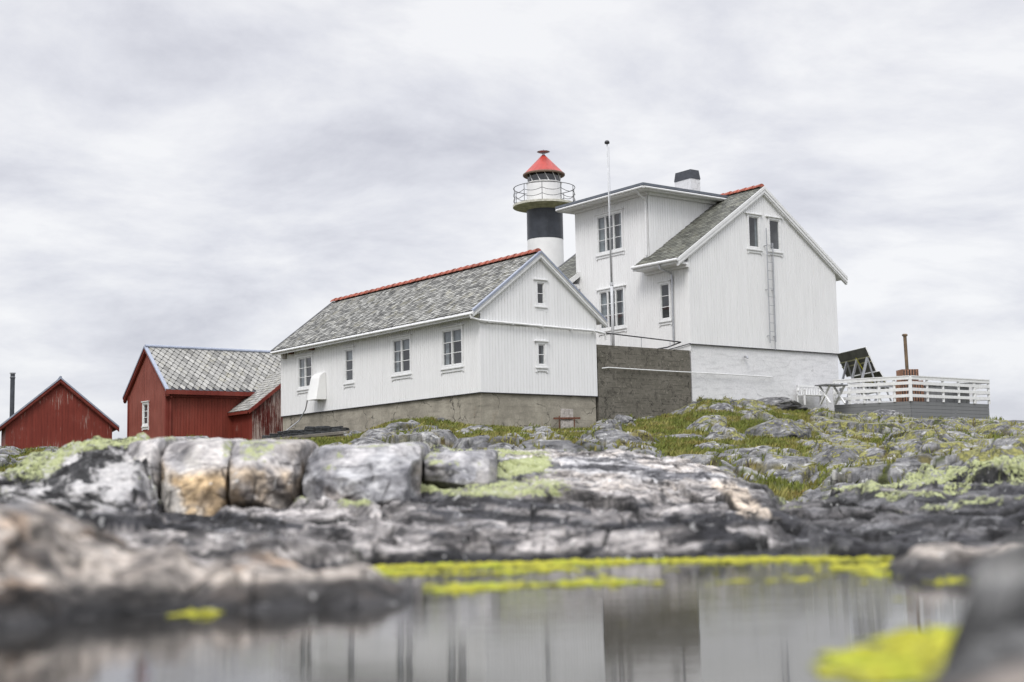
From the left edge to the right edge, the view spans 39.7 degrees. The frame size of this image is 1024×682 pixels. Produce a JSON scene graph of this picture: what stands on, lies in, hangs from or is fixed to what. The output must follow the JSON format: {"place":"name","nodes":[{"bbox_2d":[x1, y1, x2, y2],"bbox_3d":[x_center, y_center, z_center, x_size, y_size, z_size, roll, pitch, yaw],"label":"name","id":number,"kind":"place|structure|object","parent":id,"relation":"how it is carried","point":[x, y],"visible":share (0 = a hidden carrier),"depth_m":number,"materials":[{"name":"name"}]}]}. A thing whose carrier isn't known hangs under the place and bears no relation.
{"place":"outdoors","nodes":[
{"label":"outdoors","id":0,"kind":"place"},
{"bbox_2d":[321,426,342,432],"bbox_3d":[-7.374,3.646,58.243,0.920,0.292,0.926,-2,-3,-8],"label":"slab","id":1,"kind":"object","parent":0,"point":[326,429],"visible":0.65,"depth_m":57.89,"materials":[{"name":"grey stone"}]},
{"bbox_2d":[0,537,998,681],"bbox_3d":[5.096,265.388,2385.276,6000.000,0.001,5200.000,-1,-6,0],"label":"water","id":2,"kind":"structure","parent":0,"point":[694,628],"depth_m":3.25,"materials":[{"name":"grey liquid"}]},
{"bbox_2d":[165,608,225,616],"bbox_3d":[-0.883,0.752,3.977,0.166,0.014,0.337,0,-6,-11],"label":"green algae","id":3,"kind":"object","parent":2,"relation":"on","point":[201,612],"visible":0.98,"depth_m":3.88,"materials":[{"name":"plant"}]},
{"bbox_2d":[371,556,970,593],"bbox_3d":[0.551,0.905,5.600,3.200,0.014,2.533,-1,-6,0],"label":"green algae","id":4,"kind":"object","parent":2,"relation":"on","point":[506,565],"visible":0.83,"depth_m":5.96,"materials":[{"name":"plant"}]},
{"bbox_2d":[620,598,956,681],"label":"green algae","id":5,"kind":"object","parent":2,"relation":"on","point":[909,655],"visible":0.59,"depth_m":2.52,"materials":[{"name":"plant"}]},
{"bbox_2d":[0,398,1023,681],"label":"rocky ground","id":6,"kind":"structure","parent":0,"point":[90,530],"depth_m":8.68,"materials":[{"name":"grey stone"}]},
{"bbox_2d":[0,372,118,448],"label":"red shed","id":7,"kind":"structure","parent":6,"relation":"on","point":[60,411],"depth_m":70.97,"materials":[{"name":"wood"}]},
{"bbox_2d":[125,436,188,498],"bbox_3d":[-3.252,1.288,12.967,0.455,0.945,4.483,0,-6,-9],"label":"rock block","id":8,"kind":"object","parent":6,"relation":"on","point":[152,451],"visible":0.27,"depth_m":11.18,"materials":[{"name":"grey stone"}]},
{"bbox_2d":[122,344,282,439],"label":"red barn","id":9,"kind":"structure","parent":6,"relation":"on","point":[209,392],"depth_m":67.20,"materials":[{"name":"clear wood"}]},
{"bbox_2d":[141,401,148,430],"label":"window","id":10,"kind":"structure","parent":9,"relation":"in","point":[145,404],"depth_m":67.81,"materials":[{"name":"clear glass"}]},
{"bbox_2d":[161,437,248,515],"bbox_3d":[-2.735,1.308,12.801,0.659,0.974,4.844,0,-6,-7],"label":"rock block","id":11,"kind":"object","parent":6,"relation":"on","point":[195,477],"visible":0.47,"depth_m":10.66,"materials":[{"name":"grey stone"}]},
{"bbox_2d":[229,439,318,508],"bbox_3d":[-2.116,1.273,12.705,0.666,0.915,5.016,-1,-6,-5],"label":"rock block","id":12,"kind":"object","parent":6,"relation":"on","point":[268,473],"visible":0.48,"depth_m":10.65,"materials":[{"name":"grey stone"}]},
{"bbox_2d":[249,430,351,440],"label":"concrete kerb","id":13,"kind":"structure","parent":6,"relation":"on","point":[336,434],"depth_m":58.02,"materials":[{"name":"grey concrete"}]},
{"bbox_2d":[304,426,314,434],"bbox_3d":[-8.301,3.767,59.418,0.806,0.347,0.802,0,-8,16],"label":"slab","id":14,"kind":"object","parent":13,"relation":"on","point":[307,429],"visible":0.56,"depth_m":59.08,"materials":[{"name":"grey stone"}]},
{"bbox_2d":[315,426,330,433],"bbox_3d":[-7.826,3.693,58.838,0.686,0.347,0.683,5,-7,-41],"label":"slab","id":15,"kind":"object","parent":13,"relation":"on","point":[318,429],"visible":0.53,"depth_m":58.58,"materials":[{"name":"grey stone"}]},
{"bbox_2d":[331,427,348,431],"bbox_3d":[-6.969,3.631,57.679,0.766,0.182,0.762,-6,-10,24],"label":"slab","id":16,"kind":"object","parent":13,"relation":"on","point":[340,429],"visible":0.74,"depth_m":57.38,"materials":[{"name":"grey stone"}]},
{"bbox_2d":[302,442,429,507],"bbox_3d":[-1.312,1.248,12.829,1.108,0.808,5.236,-1,-6,-3],"label":"rock block","id":17,"kind":"object","parent":6,"relation":"on","point":[381,475],"visible":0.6,"depth_m":10.60,"materials":[{"name":"grey stone"}]},
{"bbox_2d":[270,248,607,431],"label":"white house","id":18,"kind":"structure","parent":6,"relation":"on","point":[509,340],"depth_m":54.30,"materials":[{"name":"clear wood"}]},
{"bbox_2d":[295,353,313,394],"bbox_3d":[-8.757,1.452,62.106,0.800,1.710,1.490,4,-8,-37],"label":"window","id":19,"kind":"structure","parent":18,"relation":"in","point":[305,361],"depth_m":62.34,"materials":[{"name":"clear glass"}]},
{"bbox_2d":[342,345,354,388],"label":"window","id":20,"kind":"structure","parent":18,"relation":"in","point":[349,350],"depth_m":59.15,"materials":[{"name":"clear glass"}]},
{"bbox_2d":[389,334,412,380],"bbox_3d":[-4.069,0.671,55.890,0.800,1.730,1.540,4,-8,-37],"label":"window","id":21,"kind":"structure","parent":18,"relation":"in","point":[400,345],"depth_m":56.04,"materials":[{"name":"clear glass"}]},
{"bbox_2d":[438,324,463,373],"bbox_3d":[-1.970,0.331,53.104,0.800,1.750,1.570,4,-8,-37],"label":"window","id":22,"kind":"structure","parent":18,"relation":"in","point":[452,338],"depth_m":53.21,"materials":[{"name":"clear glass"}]},
{"bbox_2d":[533,278,547,311],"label":"window","id":23,"kind":"structure","parent":18,"relation":"in","point":[540,284],"depth_m":53.49,"materials":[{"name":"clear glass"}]},
{"bbox_2d":[534,340,548,372],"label":"window","id":24,"kind":"structure","parent":18,"relation":"in","point":[541,346],"depth_m":53.21,"materials":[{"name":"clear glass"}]},
{"bbox_2d":[424,449,497,488],"bbox_3d":[-0.497,1.276,13.645,0.755,0.545,4.530,-1,-6,0],"label":"rock block","id":25,"kind":"object","parent":6,"relation":"on","point":[451,469],"visible":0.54,"depth_m":11.65,"materials":[{"name":"grey stone"}]},
{"bbox_2d":[467,425,495,429],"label":"boulder","id":26,"kind":"object","parent":6,"relation":"on","point":[479,426],"visible":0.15,"depth_m":44.70,"materials":[{"name":"grey stone"}]},
{"bbox_2d":[0,396,1023,501],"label":"slope grass","id":27,"kind":"structure","parent":6,"relation":"on","point":[668,421],"depth_m":39.87,"materials":[{"name":"green plant"}]},
{"bbox_2d":[513,149,574,266],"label":"lighthouse","id":28,"kind":"object","parent":6,"relation":"on","point":[543,174],"visible":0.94,"depth_m":85.47,"materials":[{"name":"concrete"}]},
{"bbox_2d":[553,409,579,428],"bbox_3d":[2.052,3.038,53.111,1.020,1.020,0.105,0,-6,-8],"label":"wooden bench","id":29,"kind":"object","parent":6,"relation":"on","point":[566,417],"visible":0.65,"depth_m":53.12,"materials":[{"name":"brown wood"}]},
{"bbox_2d":[614,414,633,423],"bbox_3d":[3.937,3.036,49.964,0.959,0.903,0.964,1,-7,-11],"label":"boulder","id":30,"kind":"object","parent":6,"relation":"on","point":[624,419],"visible":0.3,"depth_m":49.78,"materials":[{"name":"grey stone"}]},
{"bbox_2d":[596,345,690,421],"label":"concrete wall","id":31,"kind":"structure","parent":6,"relation":"on","point":[636,393],"depth_m":56.09,"materials":[{"name":"grey concrete"}]},
{"bbox_2d":[596,332,680,348],"bbox_3d":[4.907,0.014,56.485,4.616,0.525,0.491,4,-8,-37],"label":"pipe railing","id":32,"kind":"object","parent":31,"relation":"on","point":[647,338],"visible":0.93,"depth_m":56.66,"materials":[{"name":"metal"}]},
{"bbox_2d":[602,367,772,377],"bbox_3d":[7.303,1.275,57.722,9.562,0.084,0.092,4,-8,-37],"label":"white pipe","id":33,"kind":"object","parent":31,"relation":"attached to","point":[685,371],"visible":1,"depth_m":57.46,"materials":[{"name":"white metal"}]},
{"bbox_2d":[656,434,703,437],"bbox_3d":[5.156,2.955,41.941,1.920,0.445,1.109,0,-6,-10],"label":"boulder","id":34,"kind":"object","parent":6,"relation":"on","point":[681,435],"visible":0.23,"depth_m":41.63,"materials":[{"name":"grey stone"}]},
{"bbox_2d":[555,169,847,410],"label":"white house","id":35,"kind":"structure","parent":6,"relation":"on","point":[689,268],"depth_m":60.98,"materials":[{"name":"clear wood"}]},
{"bbox_2d":[593,208,624,260],"bbox_3d":[4.547,-4.658,62.529,0.800,2.040,1.980,4,-8,-37],"label":"window","id":36,"kind":"structure","parent":35,"relation":"in","point":[616,216],"depth_m":62.82,"materials":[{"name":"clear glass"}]},
{"bbox_2d":[595,284,626,335],"bbox_3d":[4.618,-1.306,62.148,0.800,2.050,1.960,4,-8,-37],"label":"window","id":37,"kind":"structure","parent":35,"relation":"in","point":[604,300],"depth_m":62.21,"materials":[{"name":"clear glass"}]},
{"bbox_2d":[656,279,671,326],"bbox_3d":[6.650,-1.564,59.446,0.800,1.890,0.860,4,-8,-37],"label":"window","id":38,"kind":"structure","parent":35,"relation":"in","point":[665,314],"depth_m":59.45,"materials":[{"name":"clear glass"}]},
{"bbox_2d":[744,212,762,254],"bbox_3d":[10.166,-4.560,61.076,1.030,1.750,0.800,4,-8,-37],"label":"window","id":39,"kind":"structure","parent":35,"relation":"in","point":[753,220],"depth_m":61.03,"materials":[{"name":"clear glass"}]},
{"bbox_2d":[764,228,776,350],"bbox_3d":[11.097,-2.228,60.992,0.482,5.280,0.182,4,-8,-37],"label":"wall ladder","id":40,"kind":"object","parent":35,"relation":"attached to","point":[772,279],"depth_m":60.94,"materials":[{"name":"metal"}]},
{"bbox_2d":[765,216,783,256],"bbox_3d":[11.194,-4.495,61.843,1.040,1.730,0.800,4,-8,-37],"label":"window","id":41,"kind":"structure","parent":35,"relation":"in","point":[774,223],"depth_m":61.79,"materials":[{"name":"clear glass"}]},
{"bbox_2d":[709,403,735,411],"bbox_3d":[7.934,2.701,53.003,1.298,0.815,1.231,0,-6,-11],"label":"boulder","id":42,"kind":"object","parent":6,"relation":"on","point":[725,406],"visible":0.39,"depth_m":52.73,"materials":[{"name":"grey stone"}]},
{"bbox_2d":[722,447,761,454],"bbox_3d":[5.238,2.599,31.889,1.181,0.427,0.918,1,-6,6],"label":"boulder","id":43,"kind":"object","parent":6,"relation":"on","point":[744,450],"visible":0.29,"depth_m":31.71,"materials":[{"name":"grey stone"}]},
{"bbox_2d":[745,419,811,439],"bbox_3d":[7.846,2.743,41.984,2.036,0.901,2.244,0,-6,6],"label":"boulder","id":44,"kind":"object","parent":6,"relation":"on","point":[775,428],"visible":0.61,"depth_m":41.32,"materials":[{"name":"grey stone"}]},
{"bbox_2d":[758,397,807,410],"bbox_3d":[10.796,2.683,58.523,2.713,0.736,1.717,-1,-6,6],"label":"boulder","id":45,"kind":"object","parent":6,"relation":"on","point":[785,403],"visible":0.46,"depth_m":57.81,"materials":[{"name":"grey stone"}]},
{"bbox_2d":[796,385,827,405],"bbox_3d":[13.003,2.343,61.431,1.380,0.880,0.500,3,-7,-31],"label":"garden bench","id":46,"kind":"object","parent":6,"relation":"on","point":[803,390],"visible":0.84,"depth_m":61.52,"materials":[{"name":"white wood"}]},
{"bbox_2d":[815,384,847,404],"bbox_3d":[13.645,2.281,60.593,1.240,0.826,0.727,3,-7,-31],"label":"picnic table","id":47,"kind":"object","parent":6,"relation":"on","point":[828,386],"visible":1,"depth_m":60.52,"materials":[{"name":"white wood"}]},
{"bbox_2d":[813,448,863,464],"bbox_3d":[6.986,2.706,29.830,1.613,0.888,2.212,-2,-6,-12],"label":"boulder","id":48,"kind":"object","parent":6,"relation":"on","point":[835,456],"visible":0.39,"depth_m":29.36,"materials":[{"name":"grey stone"}]},
{"bbox_2d":[838,347,881,403],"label":"solar panel","id":49,"kind":"object","parent":6,"relation":"on","point":[855,362],"visible":0.71,"depth_m":65.37,"materials":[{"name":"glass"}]},
{"bbox_2d":[854,371,891,403],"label":"solar panel","id":50,"kind":"object","parent":6,"relation":"on","point":[876,374],"visible":0.31,"depth_m":67.22,"materials":[{"name":"glass"}]},
{"bbox_2d":[873,409,903,416],"bbox_3d":[14.708,2.974,55.993,1.478,0.580,1.190,-1,-6,-11],"label":"boulder","id":51,"kind":"object","parent":6,"relation":"on","point":[880,412],"visible":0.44,"depth_m":55.69,"materials":[{"name":"grey stone"}]},
{"bbox_2d":[832,375,990,418],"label":"wooden deck","id":52,"kind":"structure","parent":6,"relation":"on","point":[918,410],"depth_m":61.13,"materials":[{"name":"white wood"}]},
{"bbox_2d":[895,334,923,401],"bbox_3d":[17.197,1.218,61.807,1.040,3.080,0.900,0,-6,-6],"label":"stove chimney","id":53,"kind":"object","parent":52,"relation":"on","point":[906,371],"visible":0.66,"depth_m":61.45,"materials":[{"name":"brick"}]},
{"bbox_2d":[941,417,970,418],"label":"boulder","id":54,"kind":"object","parent":6,"relation":"on","point":[954,417],"visible":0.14,"depth_m":53.70,"materials":[{"name":"grey stone"}]},
{"bbox_2d":[1008,420,1023,423],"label":"boulder","id":55,"kind":"object","parent":6,"relation":"on","point":[1018,421],"visible":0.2,"depth_m":51.57,"materials":[{"name":"grey stone"}]},
{"bbox_2d":[0,0,1023,445],"label":"sky","id":56,"kind":"structure","parent":0,"point":[193,173],"materials":[{"name":"white"}]},
{"bbox_2d":[924,385,969,402],"bbox_3d":[18.946,2.450,63.150,2.060,0.860,1.910,0,-6,-11],"label":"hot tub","id":57,"kind":"object","parent":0,"point":[947,400],"visible":0.35,"depth_m":62.25,"materials":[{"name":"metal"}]},
{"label":"terrace ground","id":58,"kind":"structure","parent":0,"visible":0},
{"bbox_2d":[604,140,614,345],"bbox_3d":[4.086,-3.893,59.284,0.220,9.180,0.214,-1,-6,0],"label":"flagpole","id":59,"kind":"object","parent":58,"relation":"on","point":[607,142],"visible":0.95,"depth_m":59.17,"materials":[{"name":"metal"}]}
]}

